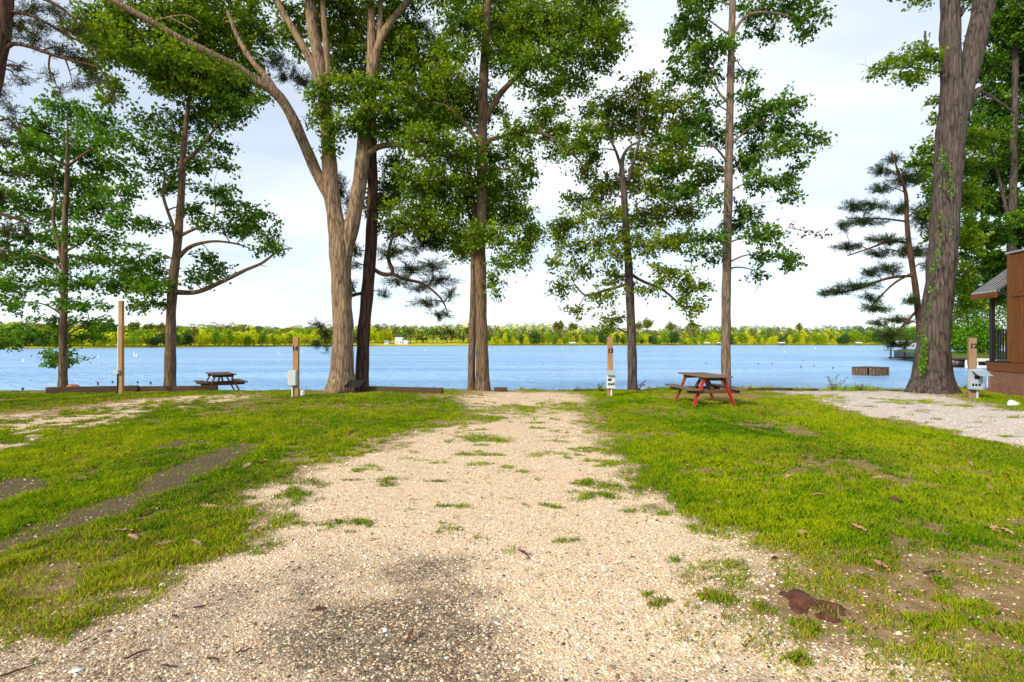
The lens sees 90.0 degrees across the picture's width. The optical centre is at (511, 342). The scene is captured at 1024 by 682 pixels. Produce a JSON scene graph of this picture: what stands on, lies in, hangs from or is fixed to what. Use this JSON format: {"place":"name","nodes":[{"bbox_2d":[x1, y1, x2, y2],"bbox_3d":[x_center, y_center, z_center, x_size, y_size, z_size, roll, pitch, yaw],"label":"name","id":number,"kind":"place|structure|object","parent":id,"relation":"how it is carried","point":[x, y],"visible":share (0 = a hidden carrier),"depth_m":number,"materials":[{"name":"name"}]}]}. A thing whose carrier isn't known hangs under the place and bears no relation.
{"place":"outdoors","nodes":[
{"label":"outdoors","id":0,"kind":"place"},
{"bbox_2d":[494,387,506,391],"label":"wood block","id":1,"kind":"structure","parent":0,"point":[500,389],"depth_m":16.12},
{"bbox_2d":[0,345,1004,390],"bbox_3d":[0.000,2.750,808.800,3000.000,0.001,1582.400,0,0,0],"label":"lake","id":2,"kind":"structure","parent":0,"point":[567,367],"depth_m":59.18,"materials":[{"name":"liquid"}]},
{"bbox_2d":[852,366,888,375],"bbox_3d":[30.448,2.583,43.499,2.169,1.057,1.867,0,0,-25],"label":"timber crib","id":3,"kind":"object","parent":2,"relation":"in","point":[872,371],"visible":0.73,"depth_m":42.90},
{"bbox_2d":[886,341,915,359],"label":"boathouse","id":4,"kind":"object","parent":2,"relation":"in","point":[901,355],"visible":0.18,"depth_m":86.05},
{"bbox_2d":[952,358,983,367],"bbox_3d":[50.778,2.530,57.504,4.500,1.640,3.000,0,0,-4],"label":"flat roof dock","id":5,"kind":"object","parent":2,"relation":"in","point":[962,359],"visible":0.3,"depth_m":56.91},
{"bbox_2d":[966,358,996,367],"bbox_3d":[50.937,2.252,55.500,2.400,1.105,1.600,0,0,0],"label":"pontoon boat","id":6,"kind":"object","parent":2,"relation":"on","point":[982,359],"visible":0.48,"depth_m":54.90,"materials":[{"name":"metal"}]},
{"bbox_2d":[5,332,1004,348],"bbox_3d":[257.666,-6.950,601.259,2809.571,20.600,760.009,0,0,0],"label":"shore","id":7,"kind":"structure","parent":0,"point":[437,341],"depth_m":483.64,"materials":[{"name":"plant"}]},
{"bbox_2d":[19,331,35,345],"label":"shore tree","id":8,"kind":"object","parent":7,"relation":"on","point":[31,339],"visible":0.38,"depth_m":255.37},
{"bbox_2d":[33,338,51,346],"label":"shore tree","id":9,"kind":"object","parent":7,"relation":"on","point":[42,341],"visible":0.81,"depth_m":249.62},
{"bbox_2d":[70,330,85,345],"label":"shore tree","id":10,"kind":"object","parent":7,"relation":"on","point":[74,333],"visible":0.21,"depth_m":263.32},
{"bbox_2d":[108,331,116,346],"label":"shore tree","id":11,"kind":"object","parent":7,"relation":"on","point":[113,340],"visible":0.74,"depth_m":272.50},
{"bbox_2d":[125,330,139,346],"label":"shore tree","id":12,"kind":"object","parent":7,"relation":"on","point":[134,338],"visible":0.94,"depth_m":276.71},
{"bbox_2d":[130,320,141,329],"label":"shore tree","id":13,"kind":"object","parent":7,"relation":"on","point":[136,326],"visible":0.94,"depth_m":332.09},
{"bbox_2d":[133,330,146,345],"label":"shore tree","id":14,"kind":"object","parent":7,"relation":"on","point":[139,333],"visible":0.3,"depth_m":286.95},
{"bbox_2d":[143,323,155,330],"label":"shore tree","id":15,"kind":"object","parent":7,"relation":"on","point":[149,326],"visible":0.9,"depth_m":336.54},
{"bbox_2d":[147,336,157,346],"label":"shore tree","id":16,"kind":"object","parent":7,"relation":"on","point":[151,342],"visible":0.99,"depth_m":284.22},
{"bbox_2d":[155,322,164,330],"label":"shore tree","id":17,"kind":"object","parent":7,"relation":"on","point":[161,326],"visible":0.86,"depth_m":340.65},
{"bbox_2d":[176,332,181,344],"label":"shore tree","id":18,"kind":"object","parent":7,"relation":"on","point":[177,338],"visible":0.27,"depth_m":292.58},
{"bbox_2d":[180,330,193,345],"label":"shore tree","id":19,"kind":"object","parent":7,"relation":"on","point":[185,333],"visible":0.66,"depth_m":307.29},
{"bbox_2d":[189,327,198,345],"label":"shore tree","id":20,"kind":"object","parent":7,"relation":"on","point":[193,332],"visible":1,"depth_m":304.45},
{"bbox_2d":[193,332,206,345],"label":"shore tree","id":21,"kind":"object","parent":7,"relation":"on","point":[199,336],"visible":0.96,"depth_m":310.08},
{"bbox_2d":[210,328,222,345],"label":"shore tree","id":22,"kind":"object","parent":7,"relation":"on","point":[216,336],"visible":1,"depth_m":316.76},
{"bbox_2d":[221,334,230,344],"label":"shore tree","id":23,"kind":"object","parent":7,"relation":"on","point":[224,338],"visible":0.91,"depth_m":323.84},
{"bbox_2d":[222,328,233,344],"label":"shore tree","id":24,"kind":"object","parent":7,"relation":"on","point":[227,332],"visible":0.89,"depth_m":326.70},
{"bbox_2d":[230,335,242,345],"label":"shore tree","id":25,"kind":"object","parent":7,"relation":"on","point":[236,340],"visible":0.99,"depth_m":330.47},
{"bbox_2d":[243,334,251,345],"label":"shore tree","id":26,"kind":"object","parent":7,"relation":"on","point":[247,340],"visible":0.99,"depth_m":336.45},
{"bbox_2d":[244,329,261,345],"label":"shore tree","id":27,"kind":"object","parent":7,"relation":"on","point":[253,335],"visible":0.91,"depth_m":340.20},
{"bbox_2d":[258,331,267,345],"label":"shore tree","id":28,"kind":"object","parent":7,"relation":"on","point":[263,336],"visible":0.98,"depth_m":346.56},
{"bbox_2d":[269,332,275,345],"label":"shore tree","id":29,"kind":"object","parent":7,"relation":"on","point":[272,336],"visible":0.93,"depth_m":353.76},
{"bbox_2d":[271,335,283,345],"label":"shore tree","id":30,"kind":"object","parent":7,"relation":"on","point":[277,339],"visible":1,"depth_m":353.31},
{"bbox_2d":[280,332,291,344],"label":"shore tree","id":31,"kind":"object","parent":7,"relation":"on","point":[284,336],"visible":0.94,"depth_m":358.76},
{"bbox_2d":[299,334,310,344],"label":"shore tree","id":32,"kind":"object","parent":7,"relation":"on","point":[304,338],"visible":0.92,"depth_m":371.85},
{"bbox_2d":[303,332,319,345],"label":"shore tree","id":33,"kind":"object","parent":7,"relation":"on","point":[310,336],"visible":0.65,"depth_m":370.82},
{"bbox_2d":[373,331,381,342],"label":"shore tree","id":34,"kind":"object","parent":7,"relation":"on","point":[378,337],"visible":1,"depth_m":450.82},
{"bbox_2d":[395,337,408,343],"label":"house","id":35,"kind":"structure","parent":7,"relation":"on","point":[399,340],"depth_m":456.75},
{"bbox_2d":[406,327,413,342],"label":"shore tree","id":36,"kind":"object","parent":7,"relation":"on","point":[410,330],"visible":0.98,"depth_m":475.20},
{"bbox_2d":[0,321,915,342],"bbox_3d":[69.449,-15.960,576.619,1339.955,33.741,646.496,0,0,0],"label":"forest","id":37,"kind":"object","parent":7,"relation":"on","point":[420,331],"visible":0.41,"depth_m":559.41,"materials":[{"name":"plant"}]},
{"bbox_2d":[502,332,507,344],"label":"shore tree","id":38,"kind":"object","parent":7,"relation":"on","point":[505,338],"visible":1,"depth_m":501.79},
{"bbox_2d":[503,330,513,344],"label":"shore tree","id":39,"kind":"object","parent":7,"relation":"on","point":[507,332],"visible":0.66,"depth_m":507.01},
{"bbox_2d":[529,330,541,344],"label":"shore tree","id":40,"kind":"object","parent":7,"relation":"on","point":[535,333],"visible":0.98,"depth_m":513.54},
{"bbox_2d":[543,331,554,343],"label":"shore tree","id":41,"kind":"object","parent":7,"relation":"on","point":[548,337],"visible":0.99,"depth_m":515.54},
{"bbox_2d":[552,332,560,344],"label":"shore tree","id":42,"kind":"object","parent":7,"relation":"on","point":[555,336],"visible":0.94,"depth_m":518.03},
{"bbox_2d":[552,321,562,329],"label":"shore tree","id":43,"kind":"object","parent":7,"relation":"on","point":[555,325],"visible":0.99,"depth_m":569.89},
{"bbox_2d":[563,333,570,344],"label":"shore tree","id":44,"kind":"object","parent":7,"relation":"on","point":[566,338],"visible":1,"depth_m":522.66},
{"bbox_2d":[568,322,578,336],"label":"shore tree","id":45,"kind":"object","parent":7,"relation":"on","point":[572,326],"visible":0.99,"depth_m":574.12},
{"bbox_2d":[595,331,607,343],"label":"shore tree","id":46,"kind":"object","parent":7,"relation":"on","point":[601,338],"visible":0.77,"depth_m":530.85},
{"bbox_2d":[614,332,620,344],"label":"shore tree","id":47,"kind":"object","parent":7,"relation":"on","point":[617,337],"visible":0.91,"depth_m":535.23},
{"bbox_2d":[635,320,644,333],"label":"shore tree","id":48,"kind":"object","parent":7,"relation":"on","point":[639,326],"visible":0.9,"depth_m":591.11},
{"bbox_2d":[642,317,653,332],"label":"shore tree","id":49,"kind":"object","parent":7,"relation":"on","point":[648,324],"visible":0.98,"depth_m":593.00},
{"bbox_2d":[660,329,670,344],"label":"shore tree","id":50,"kind":"object","parent":7,"relation":"on","point":[664,336],"visible":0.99,"depth_m":544.59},
{"bbox_2d":[665,321,676,331],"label":"shore tree","id":51,"kind":"object","parent":7,"relation":"on","point":[670,326],"visible":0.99,"depth_m":601.30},
{"bbox_2d":[670,330,680,344],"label":"shore tree","id":52,"kind":"object","parent":7,"relation":"on","point":[675,336],"visible":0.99,"depth_m":549.25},
{"bbox_2d":[706,330,713,343],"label":"shore tree","id":53,"kind":"object","parent":7,"relation":"on","point":[711,332],"visible":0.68,"depth_m":567.06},
{"bbox_2d":[711,333,720,343],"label":"shore tree","id":54,"kind":"object","parent":7,"relation":"on","point":[714,338],"visible":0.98,"depth_m":558.58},
{"bbox_2d":[737,332,749,342],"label":"shore tree","id":55,"kind":"object","parent":7,"relation":"on","point":[742,336],"visible":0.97,"depth_m":569.28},
{"bbox_2d":[792,331,801,343],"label":"shore tree","id":56,"kind":"object","parent":7,"relation":"on","point":[796,333],"visible":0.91,"depth_m":560.97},
{"bbox_2d":[794,322,802,332],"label":"shore tree","id":57,"kind":"object","parent":7,"relation":"on","point":[799,327],"visible":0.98,"depth_m":611.27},
{"bbox_2d":[808,334,819,344],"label":"shore tree","id":58,"kind":"object","parent":7,"relation":"on","point":[813,337],"visible":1,"depth_m":556.07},
{"bbox_2d":[816,334,828,343],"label":"shore tree","id":59,"kind":"object","parent":7,"relation":"on","point":[823,337],"visible":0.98,"depth_m":553.04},
{"bbox_2d":[836,336,849,344],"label":"shore tree","id":60,"kind":"object","parent":7,"relation":"on","point":[843,340],"visible":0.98,"depth_m":550.84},
{"bbox_2d":[845,331,854,343],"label":"shore tree","id":61,"kind":"object","parent":7,"relation":"on","point":[850,333],"visible":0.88,"depth_m":554.91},
{"bbox_2d":[853,331,867,344],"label":"shore tree","id":62,"kind":"object","parent":7,"relation":"on","point":[859,337],"visible":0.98,"depth_m":551.69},
{"bbox_2d":[864,331,876,344],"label":"shore tree","id":63,"kind":"object","parent":7,"relation":"on","point":[868,337],"visible":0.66,"depth_m":551.89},
{"bbox_2d":[0,389,1023,681],"bbox_3d":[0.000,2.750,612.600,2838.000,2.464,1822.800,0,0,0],"label":"ground","id":64,"kind":"structure","parent":0,"point":[416,575],"depth_m":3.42,"materials":[{"name":"gravel"}]},
{"bbox_2d":[0,663,36,676],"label":"twig","id":65,"kind":"object","parent":64,"relation":"on","point":[1,675],"visible":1,"depth_m":2.39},
{"bbox_2d":[0,0,121,262],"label":"pine tree","id":66,"kind":"object","parent":64,"relation":"on","point":[9,25],"visible":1,"depth_m":12.51,"materials":[{"name":"green plant"}]},
{"bbox_2d":[0,83,175,386],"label":"maple tree","id":67,"kind":"object","parent":64,"relation":"on","point":[38,136],"visible":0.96,"depth_m":16.79,"materials":[{"name":"green plant"}]},
{"bbox_2d":[46,385,138,393],"bbox_3d":[-12.852,1.475,15.725,2.323,0.296,0.150,0,0,-19],"label":"landscape timber","id":68,"kind":"object","parent":64,"relation":"on","point":[79,389],"visible":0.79,"depth_m":15.64,"materials":[{"name":"wood"}]},
{"bbox_2d":[113,301,123,393],"bbox_3d":[-11.743,0.221,15.287,0.208,2.950,0.185,0,0,0],"label":"utility pole","id":69,"kind":"object","parent":64,"relation":"on","point":[119,371],"visible":0.87,"depth_m":15.28,"materials":[{"name":"wood"}]},
{"bbox_2d":[126,534,137,539],"bbox_3d":[-2.955,1.512,3.986,0.145,0.031,0.072,6,4,25],"label":"fallen leaf","id":70,"kind":"object","parent":64,"relation":"on","point":[134,536],"visible":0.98,"depth_m":3.99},
{"bbox_2d":[122,648,150,658],"bbox_3d":[-1.840,1.524,2.511,0.023,0.012,0.113,0,0,37],"label":"twig","id":71,"kind":"object","parent":64,"relation":"on","point":[133,654],"visible":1,"depth_m":2.51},
{"bbox_2d":[138,385,217,391],"bbox_3d":[-10.629,1.491,16.300,2.341,0.254,0.140,0,0,-7],"label":"landscape timber","id":72,"kind":"object","parent":64,"relation":"on","point":[168,388],"visible":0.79,"depth_m":16.23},
{"bbox_2d":[115,56,292,385],"bbox_3d":[-10.480,-4.223,16.966,6.813,12.178,3.350,0,0,0],"label":"oak tree","id":73,"kind":"object","parent":64,"relation":"on","point":[221,193],"visible":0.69,"depth_m":16.63,"materials":[{"name":"green plant"}]},
{"bbox_2d":[201,503,216,506],"bbox_3d":[-2.797,1.501,4.727,0.146,0.041,0.066,0,0,-18],"label":"fallen leaf","id":74,"kind":"object","parent":64,"relation":"on","point":[206,505],"visible":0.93,"depth_m":4.73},
{"bbox_2d":[194,372,247,390],"bbox_3d":[-11.951,1.667,21.001,1.694,0.834,1.964,0,0,-38],"label":"picnic table","id":75,"kind":"object","parent":64,"relation":"on","point":[236,382],"visible":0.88,"depth_m":20.70,"materials":[{"name":"brown wood"}]},
{"bbox_2d":[57,0,475,392],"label":"hickory tree","id":76,"kind":"object","parent":64,"relation":"on","point":[173,22],"visible":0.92,"depth_m":16.08,"materials":[{"name":"green plant"}]},
{"bbox_2d":[288,337,298,396],"bbox_3d":[-6.170,0.789,14.458,0.240,1.900,0.247,0,0,0],"label":"utility post","id":77,"kind":"object","parent":64,"relation":"on","point":[293,378],"visible":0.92,"depth_m":14.48,"materials":[{"name":"brown wood"}]},
{"bbox_2d":[288,371,295,384],"bbox_3d":[-6.167,0.994,14.343,0.205,0.405,0.018,0,0,0],"label":"box door","id":78,"kind":"structure","parent":77,"relation":"in","point":[291,374],"depth_m":14.34,"materials":[{"name":"grey metal"}]},
{"bbox_2d":[312,605,327,611],"bbox_3d":[-1.099,1.521,2.922,0.093,0.020,0.046,7,19,-33],"label":"fallen leaf","id":79,"kind":"object","parent":64,"relation":"on","point":[319,608],"visible":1,"depth_m":2.92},
{"bbox_2d":[337,391,365,392],"bbox_3d":[-4.935,1.539,15.750,0.780,0.050,0.360,0,0,0],"label":"plank","id":80,"kind":"object","parent":64,"relation":"on","point":[351,391],"visible":0.44,"depth_m":15.73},
{"bbox_2d":[344,380,365,391],"bbox_3d":[-4.825,1.349,15.750,0.640,0.390,0.300,0,0,0],"label":"camp grill","id":81,"kind":"object","parent":80,"relation":"on","point":[356,383],"visible":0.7,"depth_m":15.60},
{"bbox_2d":[255,10,464,385],"bbox_3d":[-5.181,-5.537,17.115,7.239,14.727,1.866,0,0,0],"label":"pine tree","id":82,"kind":"object","parent":64,"relation":"on","point":[366,293],"visible":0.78,"depth_m":16.89,"materials":[{"name":"green plant"}]},
{"bbox_2d":[354,386,442,393],"bbox_3d":[-3.649,1.490,15.900,3.127,0.273,0.150,0,0,11],"label":"landscape timber","id":83,"kind":"object","parent":64,"relation":"on","point":[431,390],"visible":0.47,"depth_m":15.77,"materials":[{"name":"wood"}]},
{"bbox_2d":[404,628,413,644],"bbox_3d":[-0.535,1.519,2.644,0.046,0.027,0.093,-25,4,34],"label":"fallen leaf","id":84,"kind":"object","parent":64,"relation":"on","point":[408,637],"visible":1,"depth_m":2.65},
{"bbox_2d":[361,0,637,390],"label":"twin oak tree","id":85,"kind":"object","parent":64,"relation":"on","point":[481,198],"visible":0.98,"depth_m":16.11,"materials":[{"name":"green plant"}]},
{"bbox_2d":[0,391,1023,681],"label":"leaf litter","id":86,"kind":"object","parent":64,"relation":"on","point":[556,571],"visible":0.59,"depth_m":3.50,"materials":[{"name":"plant"}]},
{"bbox_2d":[606,337,616,395],"bbox_3d":[2.814,0.789,14.573,0.275,1.920,0.323,0,0,0],"label":"number post","id":87,"kind":"object","parent":64,"relation":"on","point":[611,373],"visible":0.98,"depth_m":14.63,"materials":[{"name":"wood"}]},
{"bbox_2d":[573,389,652,391],"bbox_3d":[3.689,1.562,16.425,3.443,0.141,0.140,0,0,-1],"label":"landscape timber","id":88,"kind":"object","parent":64,"relation":"on","point":[575,390],"visible":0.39,"depth_m":16.37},
{"bbox_2d":[538,68,716,388],"bbox_3d":[3.957,-3.721,17.217,6.177,11.158,4.079,0,0,0],"label":"maple tree","id":89,"kind":"object","parent":64,"relation":"on","point":[564,225],"visible":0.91,"depth_m":17.14,"materials":[{"name":"green plant"}]},
{"bbox_2d":[665,372,747,406],"bbox_3d":[4.780,1.175,12.751,1.412,0.786,1.633,0,0,-3],"label":"picnic table","id":90,"kind":"object","parent":64,"relation":"on","point":[705,378],"visible":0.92,"depth_m":12.24,"materials":[{"name":"wood"}]},
{"bbox_2d":[647,0,837,389],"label":"oak tree","id":91,"kind":"object","parent":64,"relation":"on","point":[755,120],"visible":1,"depth_m":16.29,"materials":[{"name":"green plant"}]},
{"bbox_2d":[745,388,792,390],"bbox_3d":[8.112,1.536,16.550,1.927,0.152,0.140,0,0,-3],"label":"landscape timber","id":92,"kind":"object","parent":64,"relation":"on","point":[772,389],"visible":0.42,"depth_m":16.50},
{"bbox_2d":[779,589,845,622],"bbox_3d":[1.777,1.564,3.031,0.378,0.083,0.398,0,0,0],"label":"rotten stump","id":93,"kind":"object","parent":64,"relation":"on","point":[800,601],"visible":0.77,"depth_m":3.01,"materials":[{"name":"wood"}]},
{"bbox_2d":[827,374,847,390],"bbox_3d":[10.447,1.297,16.408,0.614,0.580,0.424,0,0,44],"label":"weed","id":94,"kind":"object","parent":64,"relation":"on","point":[828,378],"visible":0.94,"depth_m":16.46,"materials":[{"name":"green plant"}]},
{"bbox_2d":[814,150,930,348],"bbox_3d":[14.206,-2.640,19.781,5.518,9.924,2.575,0,0,-21],"label":"pine tree","id":95,"kind":"object","parent":64,"relation":"on","point":[908,250],"visible":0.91,"depth_m":19.45,"materials":[{"name":"green plant"}]},
{"bbox_2d":[872,559,889,570],"bbox_3d":[2.509,1.509,3.485,0.068,0.034,0.138,0,0,-3],"label":"fallen leaf","id":96,"kind":"object","parent":64,"relation":"on","point":[878,562],"visible":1,"depth_m":3.49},
{"bbox_2d":[873,327,895,348],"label":"inlet tree","id":97,"kind":"object","parent":64,"relation":"on","point":[884,330],"visible":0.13,"depth_m":170.26,"materials":[{"name":"green plant"}]},
{"bbox_2d":[896,327,913,347],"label":"inlet tree","id":98,"kind":"object","parent":64,"relation":"on","point":[904,332],"visible":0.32,"depth_m":149.50,"materials":[{"name":"green plant"}]},
{"bbox_2d":[906,324,915,340],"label":"inlet tree","id":99,"kind":"object","parent":64,"relation":"on","point":[913,333],"visible":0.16,"depth_m":130.32,"materials":[{"name":"green plant"}]},
{"bbox_2d":[860,0,1023,393],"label":"oak tree","id":100,"kind":"object","parent":64,"relation":"on","point":[958,70],"visible":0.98,"depth_m":15.76,"materials":[{"name":"brown plant"}]},
{"bbox_2d":[897,123,1001,317],"bbox_3d":[18.043,-3.301,21.262,3.324,11.212,5.276,0,0,44],"label":"broadleaf tree","id":101,"kind":"object","parent":64,"relation":"on","point":[967,242],"visible":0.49,"depth_m":20.66,"materials":[{"name":"green plant"}]},
{"bbox_2d":[968,338,992,398],"bbox_3d":[12.585,0.805,13.796,0.291,1.880,0.711,0,0,19],"label":"number post","id":102,"kind":"object","parent":64,"relation":"on","point":[975,380],"visible":0.94,"depth_m":14.02,"materials":[{"name":"brown wood"}]},
{"bbox_2d":[955,0,1023,310],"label":"broadleaf tree","id":103,"kind":"object","parent":64,"relation":"on","point":[1007,54],"visible":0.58,"depth_m":27.00,"materials":[{"name":"green plant"}]},
{"bbox_2d":[970,249,1023,396],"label":"cabin","id":104,"kind":"object","parent":64,"relation":"on","point":[1007,377],"visible":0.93,"depth_m":14.86,"materials":[{"name":"brown wood"}]},
{"bbox_2d":[1007,400,1019,405],"bbox_3d":[12.399,1.514,12.661,0.245,0.195,0.233,0,0,-43],"label":"white bag","id":105,"kind":"object","parent":64,"relation":"on","point":[1011,402],"visible":0.73,"depth_m":12.62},
{"bbox_2d":[0,383,1023,681],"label":"grass","id":106,"kind":"structure","parent":0,"point":[702,439],"depth_m":5.50,"materials":[{"name":"plant"}]},
{"bbox_2d":[0,0,1023,333],"label":"sky","id":107,"kind":"structure","parent":0,"point":[870,120],"materials":[{"name":"white"}]},
{"bbox_2d":[884,349,1006,364],"bbox_3d":[70.662,2.500,66.251,30.471,2.580,53.614,0,0,24],"label":"dock","id":108,"kind":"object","parent":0,"point":[955,354],"depth_m":62.01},
{"bbox_2d":[951,322,965,351],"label":"inlet tree","id":109,"kind":"object","parent":108,"relation":"on","point":[953,335],"visible":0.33,"depth_m":69.64,"materials":[{"name":"green plant"}]},
{"bbox_2d":[953,298,964,325],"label":"inlet tree","id":110,"kind":"object","parent":108,"relation":"on","point":[955,318],"visible":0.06,"depth_m":80.73,"materials":[{"name":"green plant"}]},
{"bbox_2d":[951,325,978,352],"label":"inlet tree","id":111,"kind":"object","parent":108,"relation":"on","point":[959,339],"visible":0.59,"depth_m":66.86,"materials":[{"name":"green plant"}]},
{"bbox_2d":[953,295,987,327],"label":"inlet tree","id":112,"kind":"object","parent":108,"relation":"on","point":[968,319],"visible":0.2,"depth_m":79.53,"materials":[{"name":"green plant"}]},
{"bbox_2d":[961,315,988,352],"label":"inlet tree","id":113,"kind":"object","parent":108,"relation":"on","point":[975,325],"visible":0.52,"depth_m":65.85,"materials":[{"name":"green plant"}]},
{"bbox_2d":[965,275,1006,326],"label":"inlet tree","id":114,"kind":"object","parent":108,"relation":"on","point":[986,315],"visible":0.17,"depth_m":77.55,"materials":[{"name":"green plant"}]},
{"bbox_2d":[973,320,1004,353],"bbox_3d":[59.893,-0.355,64.064,3.441,4.834,3.244,0,0,0],"label":"inlet tree","id":115,"kind":"object","parent":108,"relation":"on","point":[984,340],"visible":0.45,"depth_m":63.94,"materials":[{"name":"green plant"}]},
{"bbox_2d":[995,301,1006,328],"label":"inlet tree","id":116,"kind":"object","parent":108,"relation":"on","point":[1003,324],"visible":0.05,"depth_m":76.79,"materials":[{"name":"green plant"}]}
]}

